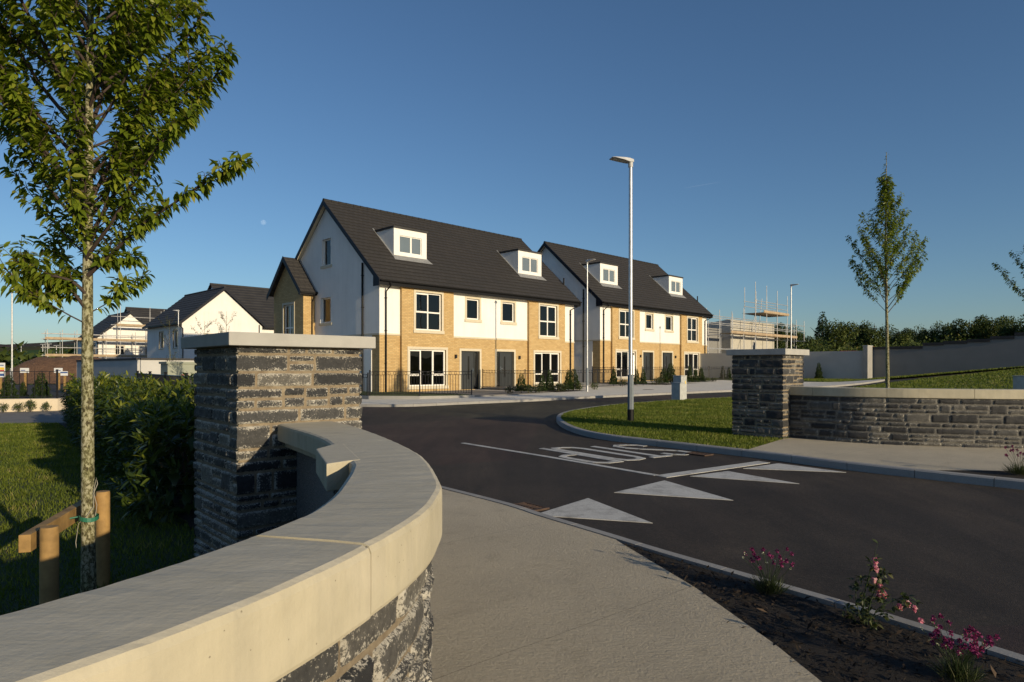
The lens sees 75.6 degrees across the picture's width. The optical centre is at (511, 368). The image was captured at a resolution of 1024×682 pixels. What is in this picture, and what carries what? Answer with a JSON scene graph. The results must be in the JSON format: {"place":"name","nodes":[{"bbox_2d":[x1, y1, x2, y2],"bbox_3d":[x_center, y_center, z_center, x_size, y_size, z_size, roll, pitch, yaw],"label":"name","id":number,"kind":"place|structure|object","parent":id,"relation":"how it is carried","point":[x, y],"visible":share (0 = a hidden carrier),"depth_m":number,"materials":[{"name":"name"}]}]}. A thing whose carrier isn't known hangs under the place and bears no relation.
{"place":"outdoors","nodes":[
{"label":"outdoors","id":0,"kind":"place"},
{"bbox_2d":[0,411,65,423],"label":"path","id":1,"kind":"structure","parent":0,"point":[33,417],"depth_m":21.17,"materials":[{"name":"concrete"}]},
{"bbox_2d":[0,395,68,411],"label":"planter wall","id":2,"kind":"structure","parent":1,"relation":"on","point":[55,403],"depth_m":24.02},
{"bbox_2d":[0,375,19,398],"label":"conifer shrub","id":3,"kind":"object","parent":2,"relation":"on","point":[8,389],"visible":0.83,"depth_m":25.20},
{"bbox_2d":[0,369,58,397],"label":"railing","id":4,"kind":"object","parent":2,"relation":"on","point":[56,371],"visible":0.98,"depth_m":24.24,"materials":[{"name":"black metal"}]},
{"bbox_2d":[29,373,52,397],"bbox_3d":[-18.543,0.690,25.996,0.820,1.140,0.810,0,0,10],"label":"conifer shrub","id":5,"kind":"object","parent":2,"relation":"on","point":[38,386],"visible":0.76,"depth_m":25.90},
{"bbox_2d":[0,341,77,368],"bbox_3d":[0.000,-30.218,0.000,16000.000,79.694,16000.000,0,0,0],"label":"ground","id":6,"kind":"structure","parent":0,"point":[30,347],"depth_m":1030.38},
{"bbox_2d":[10,273,12,395],"bbox_3d":[-24.800,-1.524,33.000,0.540,6.555,0.240,0,0,0],"label":"lamp post","id":7,"kind":"object","parent":6,"relation":"on","point":[11,368],"visible":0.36,"depth_m":32.97,"materials":[{"name":"metal"}]},
{"bbox_2d":[0,341,76,384],"bbox_3d":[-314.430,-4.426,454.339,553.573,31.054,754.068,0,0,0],"label":"woodland","id":8,"kind":"object","parent":6,"relation":"on","point":[5,358],"visible":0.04,"depth_m":89.74,"materials":[{"name":"green plant"}]},
{"bbox_2d":[2,356,100,383],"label":"soil heap","id":9,"kind":"object","parent":6,"relation":"on","point":[69,364],"visible":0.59,"depth_m":69.03,"materials":[{"name":"soil"}]},
{"bbox_2d":[41,306,146,358],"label":"scaffolding","id":10,"kind":"object","parent":6,"relation":"on","point":[103,339],"visible":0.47,"depth_m":77.59,"materials":[{"name":"metal"}]},
{"bbox_2d":[78,307,166,358],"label":"white house","id":11,"kind":"structure","parent":6,"relation":"on","point":[105,326],"depth_m":80.75,"materials":[{"name":"paint"}]},
{"bbox_2d":[76,358,193,386],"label":"garden wall","id":12,"kind":"structure","parent":6,"relation":"on","point":[119,366],"depth_m":31.17,"materials":[{"name":"paint"}]},
{"bbox_2d":[159,362,196,375],"bbox_3d":[-12.114,0.704,24.566,0.850,1.900,1.650,0,0,45],"label":"utility kiosk","id":13,"kind":"object","parent":6,"relation":"on","point":[174,368],"visible":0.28,"depth_m":24.06,"materials":[{"name":"white"}]},
{"bbox_2d":[142,283,273,357],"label":"white house","id":14,"kind":"structure","parent":6,"relation":"on","point":[252,308],"depth_m":59.49,"materials":[{"name":"paint"}]},
{"bbox_2d":[266,198,581,391],"bbox_3d":[-5.001,-3.691,40.615,10.848,10.890,16.150,0,0,45],"label":"house pair","id":15,"kind":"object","parent":6,"relation":"on","point":[410,293],"visible":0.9,"depth_m":36.43,"materials":[{"name":"brick"}]},
{"bbox_2d":[319,295,331,325],"bbox_3d":[-10.040,-3.126,35.771,1.330,1.600,0.225,0,0,45],"label":"window","id":16,"kind":"structure","parent":15,"relation":"in","point":[321,301],"depth_m":36.09,"materials":[{"name":"white plastic"}]},
{"bbox_2d":[320,236,331,268],"bbox_3d":[-9.980,-6.261,35.711,1.160,1.670,0.225,0,0,45],"label":"window","id":17,"kind":"structure","parent":15,"relation":"in","point":[328,238],"depth_m":35.99,"materials":[{"name":"white plastic"}]},
{"bbox_2d":[363,350,371,391],"bbox_3d":[-7.258,0.129,32.925,0.890,2.050,0.029,0,0,45],"label":"side door","id":18,"kind":"structure","parent":15,"relation":"in","point":[367,354],"depth_m":32.90,"materials":[{"name":"white plastic"}]},
{"bbox_2d":[407,346,448,389],"bbox_3d":[-4.372,-0.021,34.124,0.215,2.170,2.690,0,0,45],"label":"window","id":19,"kind":"structure","parent":15,"relation":"in","point":[409,348],"depth_m":34.29,"materials":[{"name":"white plastic"}]},
{"bbox_2d":[413,289,444,333],"bbox_3d":[-4.337,-2.916,34.160,0.215,2.220,2.010,0,0,45],"label":"window","id":20,"kind":"structure","parent":15,"relation":"in","point":[416,291],"depth_m":34.17,"materials":[{"name":"white plastic"}]},
{"bbox_2d":[459,348,481,389],"bbox_3d":[-2.342,0.034,36.442,0.192,2.240,1.620,0,0,45],"label":"door","id":21,"kind":"structure","parent":15,"relation":"in","point":[468,360],"depth_m":36.50,"materials":[{"name":"grey wood"}]},
{"bbox_2d":[464,296,481,322],"bbox_3d":[-2.197,-3.261,36.565,0.225,1.430,1.260,0,0,45],"label":"window","id":22,"kind":"structure","parent":15,"relation":"in","point":[472,298],"depth_m":36.65,"materials":[{"name":"white plastic"}]},
{"bbox_2d":[495,349,515,386],"bbox_3d":[-0.439,-0.026,38.371,0.192,2.160,1.680,0,0,45],"label":"door","id":23,"kind":"structure","parent":15,"relation":"in","point":[504,360],"depth_m":38.44,"materials":[{"name":"grey wood"}]},
{"bbox_2d":[500,299,516,324],"bbox_3d":[-0.252,-3.261,38.537,0.225,1.430,1.320,0,0,45],"label":"window","id":24,"kind":"structure","parent":15,"relation":"in","point":[502,301],"depth_m":38.54,"materials":[{"name":"white plastic"}]},
{"bbox_2d":[533,350,560,385],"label":"window","id":25,"kind":"structure","parent":15,"relation":"in","point":[541,352],"depth_m":40.80,"materials":[{"name":"white plastic"}]},
{"bbox_2d":[538,302,558,339],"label":"window","id":26,"kind":"structure","parent":15,"relation":"in","point":[556,319],"depth_m":40.88,"materials":[{"name":"white plastic"}]},
{"bbox_2d":[537,241,712,382],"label":"house pair","id":27,"kind":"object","parent":6,"relation":"on","point":[671,314],"visible":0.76,"depth_m":49.29,"materials":[{"name":"brick"}]},
{"bbox_2d":[582,352,591,380],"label":"side door","id":28,"kind":"structure","parent":27,"relation":"in","point":[589,353],"depth_m":46.06,"materials":[{"name":"white plastic"}]},
{"bbox_2d":[615,349,636,379],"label":"window","id":29,"kind":"structure","parent":27,"relation":"in","point":[616,350],"depth_m":47.12,"materials":[{"name":"white plastic"}]},
{"bbox_2d":[618,308,634,339],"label":"window","id":30,"kind":"structure","parent":27,"relation":"in","point":[624,337],"depth_m":47.43,"materials":[{"name":"white plastic"}]},
{"bbox_2d":[642,350,653,379],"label":"door","id":31,"kind":"structure","parent":27,"relation":"in","point":[647,359],"depth_m":49.80,"materials":[{"name":"metal"}]},
{"bbox_2d":[645,312,654,330],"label":"window","id":32,"kind":"structure","parent":27,"relation":"in","point":[646,313],"depth_m":49.95,"materials":[{"name":"white plastic"}]},
{"bbox_2d":[662,351,672,377],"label":"door","id":33,"kind":"structure","parent":27,"relation":"in","point":[666,356],"depth_m":51.70,"materials":[{"name":"metal"}]},
{"bbox_2d":[684,351,699,377],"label":"window","id":34,"kind":"structure","parent":27,"relation":"in","point":[685,352],"depth_m":54.26,"materials":[{"name":"white plastic"}]},
{"bbox_2d":[687,315,698,342],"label":"window","id":35,"kind":"structure","parent":27,"relation":"in","point":[692,317],"depth_m":54.36,"materials":[{"name":"white plastic"}]},
{"bbox_2d":[707,319,773,352],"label":"unfinished house","id":36,"kind":"structure","parent":6,"relation":"on","point":[726,341],"depth_m":71.11,"materials":[{"name":"concrete"}]},
{"bbox_2d":[706,282,804,352],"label":"scaffolding","id":37,"kind":"object","parent":6,"relation":"on","point":[771,313],"visible":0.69,"depth_m":72.22,"materials":[{"name":"metal"}]},
{"bbox_2d":[774,322,790,348],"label":"broadleaf tree","id":38,"kind":"object","parent":6,"relation":"on","point":[781,341],"visible":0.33,"depth_m":120.65,"materials":[{"name":"green plant"}]},
{"bbox_2d":[784,325,805,347],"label":"broadleaf tree","id":39,"kind":"object","parent":6,"relation":"on","point":[801,336],"visible":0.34,"depth_m":121.32,"materials":[{"name":"green plant"}]},
{"bbox_2d":[797,335,824,350],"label":"broadleaf tree","id":40,"kind":"object","parent":6,"relation":"on","point":[810,338],"visible":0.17,"depth_m":94.31,"materials":[{"name":"green plant"}]},
{"bbox_2d":[810,311,827,349],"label":"conifer tree","id":41,"kind":"object","parent":6,"relation":"on","point":[818,325],"visible":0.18,"depth_m":109.97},
{"bbox_2d":[816,318,859,350],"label":"broadleaf tree","id":42,"kind":"object","parent":6,"relation":"on","point":[839,335],"visible":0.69,"depth_m":99.57,"materials":[{"name":"green plant"}]},
{"bbox_2d":[843,323,870,348],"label":"broadleaf tree","id":43,"kind":"object","parent":6,"relation":"on","point":[862,333],"visible":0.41,"depth_m":128.44,"materials":[{"name":"green plant"}]},
{"bbox_2d":[774,333,975,351],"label":"undergrowth","id":44,"kind":"object","parent":6,"relation":"on","point":[817,347],"visible":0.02,"depth_m":76.94,"materials":[{"name":"green plant"}]},
{"bbox_2d":[855,320,898,346],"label":"broadleaf tree","id":45,"kind":"object","parent":6,"relation":"on","point":[878,337],"visible":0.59,"depth_m":127.11,"materials":[{"name":"green plant"}]},
{"bbox_2d":[889,327,913,345],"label":"broadleaf tree","id":46,"kind":"object","parent":6,"relation":"on","point":[904,335],"visible":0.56,"depth_m":148.50,"materials":[{"name":"green plant"}]},
{"bbox_2d":[910,321,947,344],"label":"broadleaf tree","id":47,"kind":"object","parent":6,"relation":"on","point":[932,334],"visible":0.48,"depth_m":111.09,"materials":[{"name":"green plant"}]},
{"bbox_2d":[946,317,995,340],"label":"broadleaf tree","id":48,"kind":"object","parent":6,"relation":"on","point":[973,331],"visible":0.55,"depth_m":105.00,"materials":[{"name":"green plant"}]},
{"bbox_2d":[970,314,1013,338],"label":"broadleaf tree","id":49,"kind":"object","parent":6,"relation":"on","point":[992,326],"visible":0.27,"depth_m":105.49,"materials":[{"name":"green plant"}]},
{"bbox_2d":[994,316,1023,335],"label":"broadleaf tree","id":50,"kind":"object","parent":6,"relation":"on","point":[1005,331],"visible":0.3,"depth_m":100.49,"materials":[{"name":"green plant"}]},
{"bbox_2d":[0,421,196,614],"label":"lawn","id":51,"kind":"structure","parent":0,"point":[69,585],"depth_m":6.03,"materials":[{"name":"plant"}]},
{"bbox_2d":[19,490,109,604],"bbox_3d":[-2.884,1.324,4.370,0.193,0.835,1.361,0,0,-17],"label":"tree stake frame","id":52,"kind":"object","parent":51,"relation":"on","point":[43,536],"visible":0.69,"depth_m":3.86,"materials":[{"name":"wood"}]},
{"bbox_2d":[0,0,259,592],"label":"young tree","id":53,"kind":"object","parent":51,"relation":"on","point":[91,73],"visible":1,"depth_m":4.32,"materials":[{"name":"green plant"}]},
{"bbox_2d":[70,478,98,548],"bbox_3d":[-2.889,0.961,4.351,0.283,0.471,0.116,0,0,-35],"label":"tree tie","id":54,"kind":"object","parent":53,"relation":"attached to","point":[93,519],"visible":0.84,"depth_m":4.37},
{"bbox_2d":[0,421,441,681],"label":"curved stone wall","id":55,"kind":"structure","parent":51,"relation":"on","point":[333,581],"depth_m":1.46,"materials":[{"name":"stone"}]},
{"bbox_2d":[181,332,375,556],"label":"stone pillar","id":56,"kind":"structure","parent":51,"relation":"on","point":[252,391],"depth_m":5.14,"materials":[{"name":"stone"}]},
{"bbox_2d":[60,422,196,529],"bbox_3d":[-7.464,1.557,12.769,1.895,0.059,16.903,0,0,-35],"label":"hedge bed","id":57,"kind":"object","parent":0,"point":[190,517],"visible":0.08,"depth_m":7.34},
{"bbox_2d":[59,370,196,527],"bbox_3d":[-7.752,0.911,13.023,1.709,1.815,15.849,0,0,-37],"label":"laurel hedge","id":58,"kind":"object","parent":57,"relation":"on","point":[144,430],"visible":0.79,"depth_m":7.51,"materials":[{"name":"green plant"}]},
{"bbox_2d":[359,391,468,395],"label":"garden lawn","id":59,"kind":"structure","parent":0,"point":[395,394],"depth_m":29.06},
{"bbox_2d":[360,395,474,398],"bbox_3d":[-8.144,1.298,32.767,14.750,0.267,3.900,0,0,45],"label":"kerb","id":60,"kind":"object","parent":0,"point":[409,397],"visible":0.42,"depth_m":27.93,"materials":[{"name":"concrete"}]},
{"bbox_2d":[369,370,471,395],"bbox_3d":[-3.861,0.636,28.212,4.436,1.155,0.718,0,0,-10],"label":"railing","id":61,"kind":"object","parent":60,"relation":"on","point":[370,371],"visible":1,"depth_m":28.12,"materials":[{"name":"black metal"}]},
{"bbox_2d":[420,390,550,396],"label":"driveway","id":62,"kind":"structure","parent":0,"point":[481,393],"depth_m":32.29,"materials":[{"name":"concrete"}]},
{"bbox_2d":[515,373,525,391],"bbox_3d":[0.447,0.701,31.752,0.683,0.997,0.675,0,0,-10],"label":"conifer shrub","id":63,"kind":"object","parent":62,"relation":"on","point":[521,386],"visible":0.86,"depth_m":31.65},
{"bbox_2d":[187,455,820,681],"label":"footpath","id":64,"kind":"structure","parent":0,"point":[518,595],"depth_m":4.21,"materials":[{"name":"concrete"}]},
{"bbox_2d":[136,371,192,399],"bbox_3d":[-6.775,0.834,13.725,0.089,1.525,15.841,0,0,-36],"label":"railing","id":65,"kind":"object","parent":64,"relation":"on","point":[161,377],"visible":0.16,"depth_m":15.84,"materials":[{"name":"black metal"}]},
{"bbox_2d":[0,370,1023,654],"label":"road","id":66,"kind":"structure","parent":0,"point":[952,552],"depth_m":7.28,"materials":[{"name":"asphalt"}]},
{"bbox_2d":[158,311,181,361],"bbox_3d":[-13.500,-0.422,26.072,0.901,3.772,0.799,0,0,-21],"label":"sapling","id":67,"kind":"object","parent":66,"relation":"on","point":[169,339],"visible":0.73,"depth_m":26.00,"materials":[{"name":"green plant"}]},
{"bbox_2d":[513,502,549,510],"bbox_3d":[0.170,1.558,7.420,0.300,0.020,0.420,0,0,-39],"label":"drain grate","id":68,"kind":"object","parent":66,"relation":"in","point":[533,506],"visible":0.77,"depth_m":7.42,"materials":[{"name":"metal"}]},
{"bbox_2d":[462,443,657,475],"bbox_3d":[0.543,1.519,11.420,0.134,0.017,5.022,0,0,-38],"label":"line","id":69,"kind":"object","parent":66,"relation":"on","point":[566,459],"visible":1,"depth_m":10.88,"materials":[{"name":"paint"}]},
{"bbox_2d":[541,498,651,522],"bbox_3d":[0.986,1.562,7.340,1.255,0.022,1.013,0,0,19],"label":"ramp triangle","id":70,"kind":"object","parent":66,"relation":"on","point":[587,508],"visible":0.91,"depth_m":7.14,"materials":[{"name":"paint"}]},
{"bbox_2d":[539,444,688,462],"bbox_3d":[1.782,1.500,11.920,2.291,0.042,2.145,0,0,-30],"label":"stop lettering","id":71,"kind":"object","parent":66,"relation":"on","point":[610,459],"visible":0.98,"depth_m":11.58,"materials":[{"name":"paint"}]},
{"bbox_2d":[359,379,884,406],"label":"kerb","id":72,"kind":"structure","parent":66,"relation":"on","point":[492,401],"depth_m":27.21,"materials":[{"name":"concrete"}]},
{"bbox_2d":[614,480,732,500],"bbox_3d":[2.118,1.537,8.431,1.413,0.022,1.027,0,0,22],"label":"ramp triangle","id":73,"kind":"object","parent":66,"relation":"on","point":[665,488],"visible":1,"depth_m":8.24,"materials":[{"name":"paint"}]},
{"bbox_2d":[655,461,768,477],"bbox_3d":[3.060,1.508,9.915,2.270,0.040,0.220,0,0,-32],"label":"stop line","id":74,"kind":"object","parent":66,"relation":"on","point":[682,473],"visible":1,"depth_m":9.84,"materials":[{"name":"paint"}]},
{"bbox_2d":[441,486,1023,665],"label":"kerb","id":75,"kind":"structure","parent":66,"relation":"on","point":[994,651],"depth_m":4.66,"materials":[{"name":"concrete"}]},
{"bbox_2d":[692,471,798,483],"bbox_3d":[3.287,1.515,9.270,1.418,0.016,0.640,0,0,27],"label":"ramp triangle","id":76,"kind":"object","parent":66,"relation":"on","point":[730,475],"visible":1,"depth_m":9.21,"materials":[{"name":"paint"}]},
{"bbox_2d":[556,398,1023,489],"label":"kerb","id":77,"kind":"structure","parent":66,"relation":"on","point":[987,480],"depth_m":10.07,"materials":[{"name":"concrete"}]},
{"bbox_2d":[743,463,845,472],"bbox_3d":[4.234,1.497,10.003,1.398,0.018,0.647,0,0,18],"label":"ramp triangle","id":78,"kind":"object","parent":66,"relation":"on","point":[778,466],"visible":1,"depth_m":9.88,"materials":[{"name":"paint"}]},
{"bbox_2d":[0,0,1023,343],"label":"sky","id":79,"kind":"structure","parent":0,"point":[757,134],"materials":[{"name":"blue"}]},
{"bbox_2d":[485,389,585,391],"bbox_3d":[4.144,1.207,38.213,6.600,0.169,10.890,0,0,45],"label":"shrub bed","id":80,"kind":"object","parent":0,"point":[545,391],"visible":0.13,"depth_m":34.02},
{"bbox_2d":[545,370,554,390],"bbox_3d":[1.891,0.621,33.226,0.576,1.174,0.598,0,0,-3],"label":"conifer shrub","id":81,"kind":"object","parent":80,"relation":"on","point":[549,383],"visible":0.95,"depth_m":33.12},
{"bbox_2d":[482,369,627,388],"bbox_3d":[3.473,0.582,36.843,9.661,1.165,3.598,0,0,-22],"label":"railing","id":82,"kind":"object","parent":80,"relation":"on","point":[525,373],"visible":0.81,"depth_m":36.13,"materials":[{"name":"black metal"}]},
{"bbox_2d":[564,370,574,389],"bbox_3d":[2.928,0.616,34.271,0.660,1.185,0.654,0,0,-12],"label":"conifer shrub","id":83,"kind":"object","parent":80,"relation":"on","point":[568,380],"visible":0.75,"depth_m":34.17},
{"bbox_2d":[569,368,579,389],"bbox_3d":[3.231,0.595,34.573,0.842,1.230,0.833,0,0,16],"label":"conifer shrub","id":84,"kind":"object","parent":80,"relation":"on","point":[576,376],"visible":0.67,"depth_m":34.45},
{"bbox_2d":[592,366,635,384],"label":"railing","id":85,"kind":"object","parent":80,"relation":"on","point":[607,371],"visible":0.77,"depth_m":42.47,"materials":[{"name":"black metal"}]},
{"bbox_2d":[361,379,881,403],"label":"pavement","id":86,"kind":"structure","parent":0,"point":[605,389],"depth_m":32.30,"materials":[{"name":"concrete"}]},
{"bbox_2d":[586,259,595,391],"bbox_3d":[3.891,-2.088,32.748,0.240,6.685,0.540,0,0,-45],"label":"lamp post","id":87,"kind":"object","parent":86,"relation":"on","point":[588,260],"visible":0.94,"depth_m":32.85,"materials":[{"name":"metal"}]},
{"bbox_2d":[604,382,690,384],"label":"shrub bed","id":88,"kind":"object","parent":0,"point":[655,383],"visible":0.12,"depth_m":42.28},
{"bbox_2d":[642,366,732,383],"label":"railing","id":89,"kind":"object","parent":88,"relation":"on","point":[677,372],"visible":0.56,"depth_m":46.49,"materials":[{"name":"black metal"}]},
{"bbox_2d":[561,397,789,448],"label":"grass","id":90,"kind":"structure","parent":0,"point":[718,410],"depth_m":16.41,"materials":[{"name":"plant"}]},
{"bbox_2d":[673,375,686,398],"bbox_3d":[6.593,0.776,25.900,0.416,1.000,0.376,0,0,-43],"label":"utility cabinet","id":91,"kind":"object","parent":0,"point":[679,378],"visible":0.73,"depth_m":25.82,"materials":[{"name":"metal"}]},
{"bbox_2d":[571,370,1023,448],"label":"lawn","id":92,"kind":"structure","parent":0,"point":[913,386],"depth_m":30.03,"materials":[{"name":"plant"}]},
{"bbox_2d":[609,156,633,420],"bbox_3d":[2.791,-1.952,16.687,0.626,6.775,0.276,0,0,-16],"label":"lamp post","id":93,"kind":"object","parent":92,"relation":"on","point":[630,409],"visible":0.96,"depth_m":16.70,"materials":[{"name":"metal"}]},
{"bbox_2d":[671,382,684,399],"bbox_3d":[6.341,0.912,25.150,0.376,0.750,0.396,0,0,-43],"label":"utility cabinet","id":94,"kind":"object","parent":92,"relation":"on","point":[678,390],"visible":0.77,"depth_m":25.00,"materials":[{"name":"metal"}]},
{"bbox_2d":[726,348,808,438],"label":"stone pillar","id":95,"kind":"structure","parent":92,"relation":"on","point":[764,381],"depth_m":12.99,"materials":[{"name":"stone"}]},
{"bbox_2d":[845,152,928,387],"bbox_3d":[9.694,-2.146,16.837,1.956,6.856,2.143,0,0,14],"label":"young tree","id":96,"kind":"object","parent":92,"relation":"on","point":[886,197],"visible":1,"depth_m":16.91,"materials":[{"name":"green plant"}]},
{"bbox_2d":[853,368,1023,388],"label":"grass","id":97,"kind":"structure","parent":92,"relation":"on","point":[976,384],"depth_m":31.87,"materials":[{"name":"plant"}]},
{"bbox_2d":[991,246,1023,300],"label":"young tree","id":98,"kind":"object","parent":92,"relation":"on","point":[1012,284],"visible":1,"depth_m":16.86,"materials":[{"name":"green plant"}]},
{"bbox_2d":[1013,375,1023,388],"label":"utility cabinet","id":99,"kind":"object","parent":92,"relation":"on","point":[1018,381],"visible":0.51,"depth_m":23.87,"materials":[{"name":"metal"}]},
{"bbox_2d":[622,543,1023,681],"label":"planting bed","id":100,"kind":"object","parent":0,"point":[910,659],"visible":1,"depth_m":3.84,"materials":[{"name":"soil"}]},
{"bbox_2d":[742,547,795,595],"bbox_3d":[1.786,1.416,4.614,0.396,0.305,0.386,0,0,0],"label":"thrift plant","id":101,"kind":"object","parent":100,"relation":"on","point":[772,588],"visible":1,"depth_m":4.61,"materials":[{"name":"pink plant"}]},
{"bbox_2d":[839,539,923,629],"bbox_3d":[2.289,1.339,4.033,0.505,0.570,0.357,0,0,0],"label":"bleeding heart plant","id":102,"kind":"object","parent":100,"relation":"on","point":[865,618],"visible":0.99,"depth_m":4.04,"materials":[{"name":"pink plant"}]},
{"bbox_2d":[920,613,999,681],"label":"thrift plant","id":103,"kind":"object","parent":100,"relation":"on","point":[961,671],"visible":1,"depth_m":3.32,"materials":[{"name":"pink plant"}]},
{"bbox_2d":[704,369,992,381],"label":"lawn","id":104,"kind":"structure","parent":0,"point":[804,381],"depth_m":43.49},
{"bbox_2d":[685,351,862,378],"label":"boundary wall","id":105,"kind":"structure","parent":104,"relation":"on","point":[841,364],"depth_m":48.02,"materials":[{"name":"concrete"}]},
{"bbox_2d":[862,345,871,378],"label":"wall pier","id":106,"kind":"structure","parent":104,"relation":"on","point":[867,361],"depth_m":45.89,"materials":[{"name":"paint"}]},
{"bbox_2d":[872,332,1023,378],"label":"boundary wall","id":107,"kind":"structure","parent":104,"relation":"on","point":[975,354],"depth_m":43.36,"materials":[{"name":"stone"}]},
{"bbox_2d":[751,437,1023,470],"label":"footpath","id":108,"kind":"structure","parent":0,"point":[947,458],"depth_m":10.55,"materials":[{"name":"concrete"}]},
{"bbox_2d":[789,386,1023,447],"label":"curved stone wall","id":109,"kind":"structure","parent":108,"relation":"on","point":[984,418],"depth_m":11.55,"materials":[{"name":"stone"}]},
{"bbox_2d":[803,365,1023,381],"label":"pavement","id":110,"kind":"structure","parent":0,"point":[831,379],"depth_m":41.49,"materials":[{"name":"concrete"}]},
{"bbox_2d":[948,471,1023,478],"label":"planting bed","id":111,"kind":"object","parent":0,"point":[1000,474],"visible":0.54,"depth_m":8.74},
{"bbox_2d":[1000,445,1023,474],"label":"thrift plant","id":112,"kind":"object","parent":111,"relation":"on","point":[1018,471],"visible":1,"depth_m":8.61,"materials":[{"name":"green plant"}]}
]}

